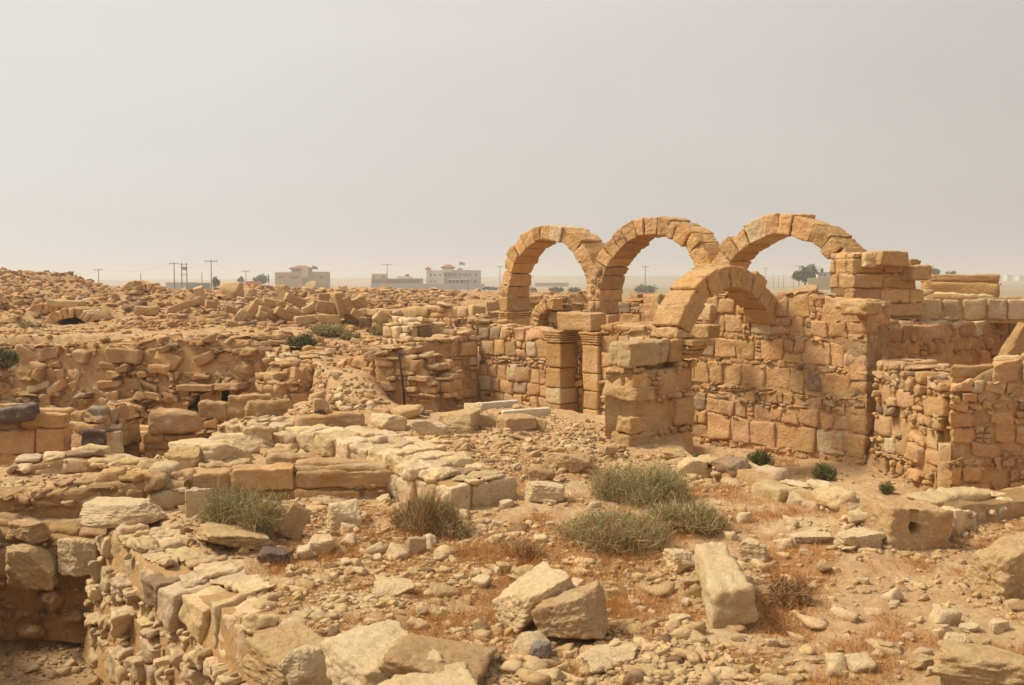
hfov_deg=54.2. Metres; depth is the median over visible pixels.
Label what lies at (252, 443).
limestone rock
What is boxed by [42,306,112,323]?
collapsed arch
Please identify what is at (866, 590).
loose stone
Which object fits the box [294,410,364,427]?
stone block
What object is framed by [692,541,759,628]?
fallen block
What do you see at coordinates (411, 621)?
loose stone
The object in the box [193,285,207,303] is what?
stone block
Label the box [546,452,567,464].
limestone rock
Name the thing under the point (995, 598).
loose stone
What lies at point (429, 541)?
loose stone
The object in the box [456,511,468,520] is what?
loose stone
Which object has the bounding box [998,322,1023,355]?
stone block
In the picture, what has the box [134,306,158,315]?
stone block
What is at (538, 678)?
shards
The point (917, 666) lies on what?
loose stone
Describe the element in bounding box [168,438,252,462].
limestone rock
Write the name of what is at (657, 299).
stone block
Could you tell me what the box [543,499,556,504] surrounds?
loose stone
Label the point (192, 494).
limestone rock
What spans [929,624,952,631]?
limestone rock
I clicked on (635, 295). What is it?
stone block
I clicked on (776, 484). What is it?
kerb wall
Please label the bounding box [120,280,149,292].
collapsed arch
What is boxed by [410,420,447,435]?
limestone rock
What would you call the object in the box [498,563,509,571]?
loose stone
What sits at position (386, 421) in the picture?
limestone rock
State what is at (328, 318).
stone block
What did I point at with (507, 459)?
loose stone
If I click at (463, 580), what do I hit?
loose stone
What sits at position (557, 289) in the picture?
shrub
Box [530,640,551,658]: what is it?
limestone rock
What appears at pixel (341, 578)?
loose stone
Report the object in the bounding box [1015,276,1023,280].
house
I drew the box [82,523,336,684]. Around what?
pit wall
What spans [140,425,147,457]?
broken wall
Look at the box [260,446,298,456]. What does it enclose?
stone block
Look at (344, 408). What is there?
loose stone
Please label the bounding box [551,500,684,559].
desert shrub
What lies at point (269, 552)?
limestone rock
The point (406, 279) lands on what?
building
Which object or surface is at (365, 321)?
stone block
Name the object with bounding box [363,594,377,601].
loose stone
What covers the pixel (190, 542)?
rubble
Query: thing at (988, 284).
block row
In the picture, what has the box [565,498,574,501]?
loose stone
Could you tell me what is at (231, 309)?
stone block
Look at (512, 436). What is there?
loose stone
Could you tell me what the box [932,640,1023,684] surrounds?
limestone rock
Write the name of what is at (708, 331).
stone block
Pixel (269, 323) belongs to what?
boulder
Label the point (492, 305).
stone block
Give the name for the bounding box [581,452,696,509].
desert shrub
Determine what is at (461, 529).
desert shrub
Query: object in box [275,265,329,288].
tan building
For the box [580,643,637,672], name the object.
limestone rock
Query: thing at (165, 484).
wall
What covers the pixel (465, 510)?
loose stone
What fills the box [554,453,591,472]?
limestone rock
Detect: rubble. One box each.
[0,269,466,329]
[0,644,101,681]
[9,341,227,407]
[169,498,449,560]
[288,341,390,415]
[443,424,631,482]
[597,451,709,492]
[948,525,1023,555]
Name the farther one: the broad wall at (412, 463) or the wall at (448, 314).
the wall at (448, 314)
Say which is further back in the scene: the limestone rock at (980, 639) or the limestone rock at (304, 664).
the limestone rock at (980, 639)
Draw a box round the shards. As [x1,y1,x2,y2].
[0,406,1023,684]
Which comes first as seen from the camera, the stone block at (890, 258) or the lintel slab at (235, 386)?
the stone block at (890, 258)
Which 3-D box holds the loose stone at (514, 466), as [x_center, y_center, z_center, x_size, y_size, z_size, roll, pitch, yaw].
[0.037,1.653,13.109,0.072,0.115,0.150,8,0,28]
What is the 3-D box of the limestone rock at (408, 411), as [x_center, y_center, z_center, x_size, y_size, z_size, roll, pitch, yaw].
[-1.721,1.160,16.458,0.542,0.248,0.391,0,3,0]
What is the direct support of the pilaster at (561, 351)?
attached to the room wall at (513, 363)
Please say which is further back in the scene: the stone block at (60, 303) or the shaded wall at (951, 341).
the stone block at (60, 303)
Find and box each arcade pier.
[494,311,531,325]
[583,269,619,331]
[695,318,702,324]
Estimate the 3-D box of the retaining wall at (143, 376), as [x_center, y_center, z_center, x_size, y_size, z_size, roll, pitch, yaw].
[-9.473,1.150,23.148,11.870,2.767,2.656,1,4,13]
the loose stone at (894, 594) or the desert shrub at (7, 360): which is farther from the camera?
the desert shrub at (7, 360)
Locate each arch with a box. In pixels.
[27,303,65,312]
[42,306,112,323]
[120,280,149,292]
[132,282,166,292]
[499,224,621,314]
[529,297,562,325]
[588,216,725,313]
[651,265,777,338]
[701,213,866,316]
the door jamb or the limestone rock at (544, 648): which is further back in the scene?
the door jamb
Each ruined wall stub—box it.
[373,342,463,411]
[382,316,449,344]
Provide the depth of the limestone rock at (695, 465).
13.16 m
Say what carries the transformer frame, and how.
on the ground at (868, 484)
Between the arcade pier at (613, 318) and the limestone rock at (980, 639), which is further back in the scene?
the arcade pier at (613, 318)
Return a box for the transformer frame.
[180,263,187,287]
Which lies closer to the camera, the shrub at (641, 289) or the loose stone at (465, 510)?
the loose stone at (465, 510)
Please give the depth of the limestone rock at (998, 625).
7.39 m
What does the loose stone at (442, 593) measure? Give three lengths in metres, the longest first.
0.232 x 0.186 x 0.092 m
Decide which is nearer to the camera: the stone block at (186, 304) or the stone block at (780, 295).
the stone block at (780, 295)
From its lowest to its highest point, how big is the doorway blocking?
1.934 m
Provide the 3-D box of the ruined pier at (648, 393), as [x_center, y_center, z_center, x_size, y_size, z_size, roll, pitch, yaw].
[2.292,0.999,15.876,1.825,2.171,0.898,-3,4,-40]
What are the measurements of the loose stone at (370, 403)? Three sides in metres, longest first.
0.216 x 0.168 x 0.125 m
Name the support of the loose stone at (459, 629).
on the ground at (868, 484)
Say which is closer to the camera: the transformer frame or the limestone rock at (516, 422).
the limestone rock at (516, 422)
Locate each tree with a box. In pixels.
[212,276,220,287]
[237,276,243,281]
[252,273,267,284]
[790,263,819,284]
[931,266,940,274]
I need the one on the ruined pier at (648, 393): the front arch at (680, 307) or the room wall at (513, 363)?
the front arch at (680, 307)
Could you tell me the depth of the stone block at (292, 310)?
29.75 m
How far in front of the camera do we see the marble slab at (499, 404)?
17.80 m
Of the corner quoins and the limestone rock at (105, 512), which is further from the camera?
the corner quoins
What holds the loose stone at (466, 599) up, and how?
on the ground at (868, 484)
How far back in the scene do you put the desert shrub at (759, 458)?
16.59 m
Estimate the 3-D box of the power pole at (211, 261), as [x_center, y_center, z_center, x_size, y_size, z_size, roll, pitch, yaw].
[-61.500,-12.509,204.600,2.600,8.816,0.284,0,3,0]
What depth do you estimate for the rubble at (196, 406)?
23.58 m
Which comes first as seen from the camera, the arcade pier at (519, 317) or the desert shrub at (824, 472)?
the desert shrub at (824, 472)
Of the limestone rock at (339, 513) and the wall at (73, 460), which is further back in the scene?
the wall at (73, 460)
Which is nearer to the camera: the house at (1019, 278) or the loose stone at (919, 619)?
the loose stone at (919, 619)
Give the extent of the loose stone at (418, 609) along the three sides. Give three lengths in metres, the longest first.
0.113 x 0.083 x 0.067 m
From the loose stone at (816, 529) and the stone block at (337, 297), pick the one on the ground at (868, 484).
the loose stone at (816, 529)
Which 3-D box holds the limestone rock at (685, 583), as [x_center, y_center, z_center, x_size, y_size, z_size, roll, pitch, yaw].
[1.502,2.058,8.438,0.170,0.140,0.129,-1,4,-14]
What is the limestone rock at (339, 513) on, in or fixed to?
on the ground at (868, 484)
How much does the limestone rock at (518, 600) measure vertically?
0.463 m
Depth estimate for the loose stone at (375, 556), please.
9.53 m
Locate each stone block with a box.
[0,402,40,424]
[46,299,86,306]
[81,429,106,445]
[86,405,109,415]
[88,454,138,468]
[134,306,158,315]
[167,296,204,312]
[167,313,185,317]
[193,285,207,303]
[195,313,228,317]
[198,399,229,419]
[198,458,251,468]
[204,300,217,308]
[225,305,239,313]
[226,393,271,416]
[231,308,248,321]
[241,321,256,324]
[244,399,292,417]
[247,297,263,318]
[257,305,279,320]
[257,311,267,321]
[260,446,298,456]
[263,298,283,306]
[265,449,325,464]
[273,306,293,320]
[275,301,285,307]
[283,292,306,307]
[285,305,305,315]
[293,461,388,483]
[294,315,316,324]
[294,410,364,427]
[301,302,315,313]
[315,300,336,314]
[317,314,341,323]
[318,293,329,300]
[330,291,346,316]
[341,295,354,315]
[350,308,361,319]
[351,294,367,309]
[359,317,371,326]
[372,310,388,325]
[468,304,485,316]
[485,301,499,311]
[486,312,498,318]
[629,292,654,299]
[652,293,665,315]
[691,324,719,338]
[702,303,716,320]
[777,291,791,301]
[840,301,881,315]
[860,251,886,267]
[863,250,908,267]
[899,264,931,280]
[909,259,920,264]
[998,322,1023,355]
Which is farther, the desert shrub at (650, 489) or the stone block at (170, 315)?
the stone block at (170, 315)
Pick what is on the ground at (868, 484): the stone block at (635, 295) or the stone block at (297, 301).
the stone block at (297, 301)
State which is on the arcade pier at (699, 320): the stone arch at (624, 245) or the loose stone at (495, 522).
the stone arch at (624, 245)
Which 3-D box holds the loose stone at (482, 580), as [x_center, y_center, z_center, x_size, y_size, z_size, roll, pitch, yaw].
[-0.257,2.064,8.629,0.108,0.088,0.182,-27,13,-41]
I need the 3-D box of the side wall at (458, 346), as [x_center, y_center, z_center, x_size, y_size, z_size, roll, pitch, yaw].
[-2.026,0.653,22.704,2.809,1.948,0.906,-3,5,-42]
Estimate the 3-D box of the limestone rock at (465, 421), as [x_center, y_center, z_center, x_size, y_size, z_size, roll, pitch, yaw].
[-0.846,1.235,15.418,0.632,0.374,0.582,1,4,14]
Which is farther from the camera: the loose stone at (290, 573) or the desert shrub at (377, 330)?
the desert shrub at (377, 330)
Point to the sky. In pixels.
(259, 137)
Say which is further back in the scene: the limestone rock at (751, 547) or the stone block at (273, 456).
the stone block at (273, 456)
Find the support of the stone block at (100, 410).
on the broken pier at (119, 423)
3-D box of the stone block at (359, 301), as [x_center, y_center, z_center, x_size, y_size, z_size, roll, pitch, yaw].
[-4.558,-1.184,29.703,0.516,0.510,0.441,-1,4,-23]
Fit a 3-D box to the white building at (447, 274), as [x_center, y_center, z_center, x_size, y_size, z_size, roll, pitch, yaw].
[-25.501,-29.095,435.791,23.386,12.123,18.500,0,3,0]
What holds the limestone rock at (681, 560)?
on the ground at (868, 484)
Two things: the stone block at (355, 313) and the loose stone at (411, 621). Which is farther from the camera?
the stone block at (355, 313)
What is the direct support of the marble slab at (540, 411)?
on the ground at (868, 484)
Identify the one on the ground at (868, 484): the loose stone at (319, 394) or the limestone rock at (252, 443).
the loose stone at (319, 394)
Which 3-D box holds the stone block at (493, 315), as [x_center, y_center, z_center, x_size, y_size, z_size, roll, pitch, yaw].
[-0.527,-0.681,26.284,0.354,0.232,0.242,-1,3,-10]
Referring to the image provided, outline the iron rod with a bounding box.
[397,353,405,404]
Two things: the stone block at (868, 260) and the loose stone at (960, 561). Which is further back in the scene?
the stone block at (868, 260)
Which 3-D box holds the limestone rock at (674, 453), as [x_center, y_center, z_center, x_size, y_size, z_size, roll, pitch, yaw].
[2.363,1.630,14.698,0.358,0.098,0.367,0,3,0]
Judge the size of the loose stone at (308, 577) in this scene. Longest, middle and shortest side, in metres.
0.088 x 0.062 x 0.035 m
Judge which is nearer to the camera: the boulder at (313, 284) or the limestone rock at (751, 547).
the limestone rock at (751, 547)
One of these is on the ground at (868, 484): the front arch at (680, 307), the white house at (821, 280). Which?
the white house at (821, 280)
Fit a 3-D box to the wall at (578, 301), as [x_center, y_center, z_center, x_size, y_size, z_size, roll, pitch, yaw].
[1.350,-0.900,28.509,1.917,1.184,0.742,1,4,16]
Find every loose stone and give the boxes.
[284,570,293,576]
[284,579,294,585]
[296,543,312,559]
[303,575,312,580]
[309,390,326,399]
[334,393,342,400]
[335,400,342,409]
[337,386,345,390]
[338,575,349,582]
[339,405,352,411]
[339,533,355,546]
[340,522,357,531]
[352,567,368,574]
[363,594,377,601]
[365,401,376,407]
[365,542,385,554]
[367,389,375,393]
[367,602,376,607]
[369,539,376,544]
[373,553,382,561]
[376,493,390,501]
[386,543,409,560]
[405,616,427,630]
[416,606,427,613]
[423,534,436,546]
[426,537,432,549]
[428,582,459,597]
[440,606,449,613]
[449,627,464,633]
[454,507,470,516]
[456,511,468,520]
[458,579,468,584]
[460,443,470,449]
[464,594,472,603]
[471,574,491,587]
[482,511,490,515]
[490,519,503,527]
[492,565,501,574]
[494,623,502,626]
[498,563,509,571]
[499,499,513,508]
[503,457,512,461]
[509,434,523,439]
[511,464,518,470]
[511,631,552,655]
[521,444,532,451]
[533,534,548,543]
[536,668,565,680]
[540,446,551,450]
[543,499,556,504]
[546,521,554,525]
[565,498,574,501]
[571,577,584,586]
[578,645,593,654]
[587,502,601,507]
[597,436,605,440]
[616,444,626,448]
[637,605,647,611]
[681,598,689,606]
[736,512,752,523]
[755,576,763,584]
[765,638,777,646]
[776,538,793,549]
[777,637,788,647]
[799,548,812,554]
[811,527,822,530]
[816,562,831,571]
[825,652,846,677]
[831,602,845,608]
[833,567,840,573]
[844,652,876,672]
[856,616,863,621]
[861,588,870,593]
[880,588,903,601]
[908,662,922,669]
[911,616,924,623]
[928,606,961,624]
[931,629,946,637]
[958,559,966,563]
[973,602,985,607]
[991,596,1000,602]
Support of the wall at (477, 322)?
on the ground at (868, 484)
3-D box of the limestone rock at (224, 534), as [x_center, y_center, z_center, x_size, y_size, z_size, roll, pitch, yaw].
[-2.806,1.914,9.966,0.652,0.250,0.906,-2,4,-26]
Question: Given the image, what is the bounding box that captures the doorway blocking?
[574,335,588,412]
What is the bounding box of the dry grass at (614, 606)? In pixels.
[160,431,1023,684]
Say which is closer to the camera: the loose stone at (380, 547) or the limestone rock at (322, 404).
the loose stone at (380, 547)
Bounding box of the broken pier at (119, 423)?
[69,402,141,456]
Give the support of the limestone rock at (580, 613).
on the ground at (868, 484)
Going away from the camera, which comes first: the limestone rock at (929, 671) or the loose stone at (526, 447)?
the limestone rock at (929, 671)
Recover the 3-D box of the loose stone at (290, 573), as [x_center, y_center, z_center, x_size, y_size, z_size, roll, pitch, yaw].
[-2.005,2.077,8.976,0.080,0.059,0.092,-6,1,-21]
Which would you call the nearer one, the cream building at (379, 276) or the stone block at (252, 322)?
the stone block at (252, 322)
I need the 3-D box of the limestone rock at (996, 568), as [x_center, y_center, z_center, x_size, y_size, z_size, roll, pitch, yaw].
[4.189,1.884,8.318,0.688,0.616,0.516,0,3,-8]
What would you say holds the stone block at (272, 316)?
on the ground at (868, 484)
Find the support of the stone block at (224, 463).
on the ground at (868, 484)
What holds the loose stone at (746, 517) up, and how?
on the ground at (868, 484)
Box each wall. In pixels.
[0,332,332,438]
[0,402,73,465]
[0,460,195,517]
[0,518,106,642]
[6,443,159,475]
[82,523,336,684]
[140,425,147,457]
[190,457,393,502]
[208,422,330,449]
[212,415,291,434]
[255,350,379,405]
[298,425,517,508]
[362,327,479,406]
[364,302,468,328]
[371,284,483,289]
[452,314,512,345]
[479,323,578,407]
[527,290,587,331]
[549,303,571,329]
[598,321,661,414]
[599,380,605,402]
[618,294,665,322]
[683,290,891,464]
[698,454,874,527]
[829,252,923,318]
[869,358,951,490]
[875,313,1016,412]
[906,486,1023,538]
[920,289,1023,322]
[946,353,1023,490]
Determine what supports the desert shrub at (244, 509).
on the ground at (868, 484)
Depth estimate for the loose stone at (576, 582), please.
8.48 m
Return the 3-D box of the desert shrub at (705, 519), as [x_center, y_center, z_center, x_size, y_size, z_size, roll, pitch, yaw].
[1.820,1.788,10.516,1.088,0.463,0.909,3,4,38]
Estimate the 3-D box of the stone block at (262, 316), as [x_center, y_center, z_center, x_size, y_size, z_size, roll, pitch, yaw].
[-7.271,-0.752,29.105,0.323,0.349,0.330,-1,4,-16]
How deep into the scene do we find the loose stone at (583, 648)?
6.98 m
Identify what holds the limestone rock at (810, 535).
on the ground at (868, 484)
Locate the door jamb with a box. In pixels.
[937,442,950,487]
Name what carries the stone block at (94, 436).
on the ground at (868, 484)
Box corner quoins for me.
[831,304,885,466]
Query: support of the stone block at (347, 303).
on the stone block at (337, 297)
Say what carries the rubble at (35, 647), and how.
on the ground at (868, 484)
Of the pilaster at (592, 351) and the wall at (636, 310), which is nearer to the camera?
the pilaster at (592, 351)
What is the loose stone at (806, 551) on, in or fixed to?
on the ground at (868, 484)
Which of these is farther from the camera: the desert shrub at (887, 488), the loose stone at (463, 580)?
the desert shrub at (887, 488)
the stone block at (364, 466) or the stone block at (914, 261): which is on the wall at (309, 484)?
the stone block at (364, 466)
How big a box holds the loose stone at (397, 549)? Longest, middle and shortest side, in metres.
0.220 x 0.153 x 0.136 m
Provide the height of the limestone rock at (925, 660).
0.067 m
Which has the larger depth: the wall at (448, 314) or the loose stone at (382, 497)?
the wall at (448, 314)
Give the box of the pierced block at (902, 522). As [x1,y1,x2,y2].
[858,495,953,550]
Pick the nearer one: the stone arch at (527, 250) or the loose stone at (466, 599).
the loose stone at (466, 599)
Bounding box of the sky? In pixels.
[0,0,1023,279]
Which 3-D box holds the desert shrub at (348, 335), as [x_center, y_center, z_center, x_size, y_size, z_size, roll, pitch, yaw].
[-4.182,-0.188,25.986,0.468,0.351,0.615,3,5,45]
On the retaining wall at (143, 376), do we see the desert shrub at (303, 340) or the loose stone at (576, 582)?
the desert shrub at (303, 340)
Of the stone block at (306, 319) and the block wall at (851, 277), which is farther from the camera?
the stone block at (306, 319)
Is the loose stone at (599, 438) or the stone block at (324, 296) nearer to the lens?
the loose stone at (599, 438)
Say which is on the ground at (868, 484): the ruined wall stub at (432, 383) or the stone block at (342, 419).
the ruined wall stub at (432, 383)
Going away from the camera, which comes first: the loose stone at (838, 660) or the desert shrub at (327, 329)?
the loose stone at (838, 660)
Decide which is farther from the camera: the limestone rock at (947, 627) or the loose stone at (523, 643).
the limestone rock at (947, 627)
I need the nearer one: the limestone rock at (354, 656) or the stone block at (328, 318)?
the limestone rock at (354, 656)
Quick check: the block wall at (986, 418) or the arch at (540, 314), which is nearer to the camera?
the block wall at (986, 418)
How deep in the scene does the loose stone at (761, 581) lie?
8.67 m
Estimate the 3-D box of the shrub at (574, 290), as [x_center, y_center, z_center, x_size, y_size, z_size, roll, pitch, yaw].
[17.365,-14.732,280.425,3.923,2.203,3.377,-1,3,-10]
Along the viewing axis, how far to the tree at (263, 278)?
308.63 m
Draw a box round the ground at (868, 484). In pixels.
[0,270,1023,684]
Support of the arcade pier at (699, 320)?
on the ground at (868, 484)
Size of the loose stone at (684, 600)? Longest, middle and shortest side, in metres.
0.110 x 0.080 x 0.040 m
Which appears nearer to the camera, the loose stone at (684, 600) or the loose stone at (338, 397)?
the loose stone at (684, 600)
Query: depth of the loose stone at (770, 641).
7.08 m
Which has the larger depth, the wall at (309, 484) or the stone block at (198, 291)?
the stone block at (198, 291)
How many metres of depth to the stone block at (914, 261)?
18.76 m
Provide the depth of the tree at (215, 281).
199.21 m
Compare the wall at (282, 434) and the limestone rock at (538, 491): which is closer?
the limestone rock at (538, 491)
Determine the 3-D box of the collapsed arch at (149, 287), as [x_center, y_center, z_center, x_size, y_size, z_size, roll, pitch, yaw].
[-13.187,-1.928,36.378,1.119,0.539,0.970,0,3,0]
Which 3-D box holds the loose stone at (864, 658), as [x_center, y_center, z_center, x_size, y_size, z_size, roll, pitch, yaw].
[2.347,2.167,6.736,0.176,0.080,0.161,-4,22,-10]
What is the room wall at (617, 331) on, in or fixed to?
on the ground at (868, 484)
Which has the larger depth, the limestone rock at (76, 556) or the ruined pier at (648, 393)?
the ruined pier at (648, 393)
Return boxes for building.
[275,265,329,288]
[371,274,422,283]
[372,274,386,278]
[425,262,480,283]
[535,283,568,286]
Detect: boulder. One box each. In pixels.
[219,282,244,297]
[244,288,256,296]
[267,321,274,326]
[274,285,290,299]
[304,281,317,288]
[344,315,358,323]
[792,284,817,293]
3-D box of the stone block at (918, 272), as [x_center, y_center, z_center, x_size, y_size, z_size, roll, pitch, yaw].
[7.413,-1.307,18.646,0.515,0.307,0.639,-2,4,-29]
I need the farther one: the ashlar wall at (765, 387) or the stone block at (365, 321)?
the stone block at (365, 321)
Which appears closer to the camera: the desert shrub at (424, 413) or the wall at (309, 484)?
the wall at (309, 484)
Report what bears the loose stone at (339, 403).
on the ground at (868, 484)
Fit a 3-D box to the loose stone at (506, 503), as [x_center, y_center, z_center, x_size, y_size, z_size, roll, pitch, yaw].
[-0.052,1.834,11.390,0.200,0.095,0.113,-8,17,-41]
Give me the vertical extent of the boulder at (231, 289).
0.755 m
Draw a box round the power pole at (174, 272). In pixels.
[169,262,178,288]
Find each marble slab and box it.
[477,399,518,410]
[501,407,550,416]
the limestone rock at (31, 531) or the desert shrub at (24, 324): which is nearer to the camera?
the limestone rock at (31, 531)
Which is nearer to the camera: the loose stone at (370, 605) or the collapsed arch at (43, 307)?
the loose stone at (370, 605)
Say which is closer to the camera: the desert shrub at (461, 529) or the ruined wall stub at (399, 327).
the desert shrub at (461, 529)
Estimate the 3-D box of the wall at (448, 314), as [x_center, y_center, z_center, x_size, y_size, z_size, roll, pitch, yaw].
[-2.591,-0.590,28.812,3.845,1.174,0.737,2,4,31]
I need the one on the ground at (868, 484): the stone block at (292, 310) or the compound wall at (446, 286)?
the compound wall at (446, 286)
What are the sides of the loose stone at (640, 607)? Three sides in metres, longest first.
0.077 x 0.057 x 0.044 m
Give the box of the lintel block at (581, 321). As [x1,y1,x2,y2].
[557,311,605,330]
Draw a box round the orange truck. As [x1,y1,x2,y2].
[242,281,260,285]
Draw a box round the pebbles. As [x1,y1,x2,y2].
[0,318,1023,684]
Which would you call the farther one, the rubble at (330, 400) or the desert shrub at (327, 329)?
the desert shrub at (327, 329)
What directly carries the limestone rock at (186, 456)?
on the ground at (868, 484)
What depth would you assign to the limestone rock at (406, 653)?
6.36 m
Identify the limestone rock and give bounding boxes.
[5,542,58,590]
[8,518,50,544]
[57,538,100,576]
[80,497,167,528]
[166,445,202,468]
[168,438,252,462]
[185,487,211,517]
[196,520,270,551]
[226,432,274,452]
[240,619,323,684]
[257,546,293,566]
[276,501,311,540]
[278,644,327,684]
[309,534,334,554]
[312,398,329,412]
[320,619,444,684]
[327,498,361,530]
[371,413,406,431]
[372,578,415,599]
[378,633,497,683]
[378,661,477,684]
[392,404,424,418]
[407,536,426,555]
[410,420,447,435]
[438,409,479,433]
[464,403,482,412]
[479,413,495,429]
[492,561,574,633]
[496,413,536,430]
[524,481,564,502]
[528,464,555,480]
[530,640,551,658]
[531,581,609,640]
[534,416,546,431]
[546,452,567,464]
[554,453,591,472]
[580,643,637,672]
[596,443,616,456]
[660,448,685,457]
[662,548,694,573]
[667,613,690,621]
[676,457,707,477]
[678,577,700,591]
[738,538,768,562]
[789,529,832,542]
[833,527,884,548]
[878,639,900,649]
[911,654,933,668]
[926,666,937,675]
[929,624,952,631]
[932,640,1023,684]
[943,632,966,641]
[958,621,979,632]
[963,531,1023,603]
[969,632,991,645]
[988,618,1008,633]
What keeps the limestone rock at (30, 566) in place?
on the pit wall at (58, 611)
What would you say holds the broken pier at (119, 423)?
on the ground at (868, 484)
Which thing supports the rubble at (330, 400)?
on the ground at (868, 484)
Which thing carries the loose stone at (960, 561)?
on the ground at (868, 484)
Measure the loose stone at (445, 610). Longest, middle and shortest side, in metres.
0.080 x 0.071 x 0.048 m
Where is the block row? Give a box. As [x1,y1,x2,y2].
[920,274,1001,296]
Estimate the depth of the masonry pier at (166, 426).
16.50 m
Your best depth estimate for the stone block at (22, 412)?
16.21 m
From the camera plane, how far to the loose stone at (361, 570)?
9.10 m
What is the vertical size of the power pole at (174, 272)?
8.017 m
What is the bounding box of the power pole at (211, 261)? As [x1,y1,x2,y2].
[204,260,216,288]
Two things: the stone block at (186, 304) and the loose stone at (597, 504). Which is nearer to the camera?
the loose stone at (597, 504)
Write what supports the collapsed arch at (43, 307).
on the ground at (868, 484)
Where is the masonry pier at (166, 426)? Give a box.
[143,407,202,458]
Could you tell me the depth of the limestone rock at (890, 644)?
7.03 m
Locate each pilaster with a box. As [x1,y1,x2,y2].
[542,330,579,411]
[579,331,603,414]
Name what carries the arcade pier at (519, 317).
on the ground at (868, 484)
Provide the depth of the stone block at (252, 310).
29.83 m
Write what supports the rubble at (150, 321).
on the ground at (868, 484)
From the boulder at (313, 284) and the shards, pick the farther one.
the boulder at (313, 284)
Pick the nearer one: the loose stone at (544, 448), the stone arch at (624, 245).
the loose stone at (544, 448)
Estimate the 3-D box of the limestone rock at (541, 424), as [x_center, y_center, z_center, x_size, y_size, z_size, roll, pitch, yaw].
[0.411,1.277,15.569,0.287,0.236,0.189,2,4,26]
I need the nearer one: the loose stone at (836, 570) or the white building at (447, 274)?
the loose stone at (836, 570)
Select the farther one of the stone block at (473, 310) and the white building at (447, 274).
the white building at (447, 274)
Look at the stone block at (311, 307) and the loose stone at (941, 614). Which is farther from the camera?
the stone block at (311, 307)
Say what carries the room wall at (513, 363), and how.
on the ground at (868, 484)
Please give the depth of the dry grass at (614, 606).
8.81 m
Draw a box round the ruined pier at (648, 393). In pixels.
[602,337,713,454]
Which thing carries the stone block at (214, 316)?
on the rubble at (150, 321)
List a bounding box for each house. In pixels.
[808,272,831,289]
[1003,275,1010,280]
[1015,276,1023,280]
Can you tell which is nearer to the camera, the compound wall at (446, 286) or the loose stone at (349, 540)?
the loose stone at (349, 540)
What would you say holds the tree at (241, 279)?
on the ground at (868, 484)
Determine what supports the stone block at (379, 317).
on the ground at (868, 484)
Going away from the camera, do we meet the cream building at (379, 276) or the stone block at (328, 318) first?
the stone block at (328, 318)
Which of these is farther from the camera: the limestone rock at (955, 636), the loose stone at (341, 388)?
the loose stone at (341, 388)
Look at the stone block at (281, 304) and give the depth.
31.96 m
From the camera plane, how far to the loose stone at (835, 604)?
7.88 m
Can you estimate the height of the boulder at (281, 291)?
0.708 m
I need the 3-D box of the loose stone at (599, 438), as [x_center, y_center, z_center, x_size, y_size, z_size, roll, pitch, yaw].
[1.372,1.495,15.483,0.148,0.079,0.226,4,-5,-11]
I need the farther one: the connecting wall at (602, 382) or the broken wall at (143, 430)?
the broken wall at (143, 430)
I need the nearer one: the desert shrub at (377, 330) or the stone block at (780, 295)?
the stone block at (780, 295)
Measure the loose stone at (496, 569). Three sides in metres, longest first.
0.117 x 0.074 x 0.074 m
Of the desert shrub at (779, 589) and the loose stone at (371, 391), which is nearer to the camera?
the desert shrub at (779, 589)
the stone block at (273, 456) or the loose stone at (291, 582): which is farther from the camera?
the stone block at (273, 456)
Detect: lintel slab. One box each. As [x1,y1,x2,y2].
[176,382,218,391]
[214,382,250,390]
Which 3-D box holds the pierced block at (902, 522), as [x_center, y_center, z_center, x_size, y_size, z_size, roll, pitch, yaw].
[3.989,1.860,10.178,0.755,0.540,0.653,-1,3,-11]
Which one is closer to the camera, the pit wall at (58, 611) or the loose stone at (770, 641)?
the loose stone at (770, 641)
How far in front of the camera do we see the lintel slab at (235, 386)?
22.26 m
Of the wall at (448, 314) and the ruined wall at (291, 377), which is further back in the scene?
the wall at (448, 314)
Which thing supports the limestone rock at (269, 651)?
on the pit wall at (168, 608)
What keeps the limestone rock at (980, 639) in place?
on the ground at (868, 484)
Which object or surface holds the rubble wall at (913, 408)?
on the ground at (868, 484)
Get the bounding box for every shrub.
[0,346,20,369]
[16,319,47,328]
[191,477,295,538]
[281,331,318,349]
[308,321,349,336]
[339,329,360,340]
[368,322,386,335]
[384,481,470,537]
[420,410,430,415]
[432,513,482,540]
[495,534,546,560]
[549,287,564,291]
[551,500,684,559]
[568,287,580,292]
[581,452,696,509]
[634,283,657,292]
[642,489,733,538]
[746,447,777,465]
[763,569,819,608]
[808,461,838,480]
[878,480,896,493]
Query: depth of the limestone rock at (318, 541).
9.69 m
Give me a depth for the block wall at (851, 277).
18.51 m
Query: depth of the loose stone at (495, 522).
10.58 m
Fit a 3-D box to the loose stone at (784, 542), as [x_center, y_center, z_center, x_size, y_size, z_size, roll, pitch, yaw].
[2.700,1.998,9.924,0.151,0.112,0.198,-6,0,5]
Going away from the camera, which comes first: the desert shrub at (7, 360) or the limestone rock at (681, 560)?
the limestone rock at (681, 560)
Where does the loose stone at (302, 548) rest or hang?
on the ground at (868, 484)
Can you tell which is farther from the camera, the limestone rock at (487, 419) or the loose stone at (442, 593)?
the limestone rock at (487, 419)
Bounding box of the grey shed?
[165,282,210,288]
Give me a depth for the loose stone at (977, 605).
7.96 m
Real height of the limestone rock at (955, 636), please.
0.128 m
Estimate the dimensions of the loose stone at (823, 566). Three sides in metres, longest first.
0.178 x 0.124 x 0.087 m

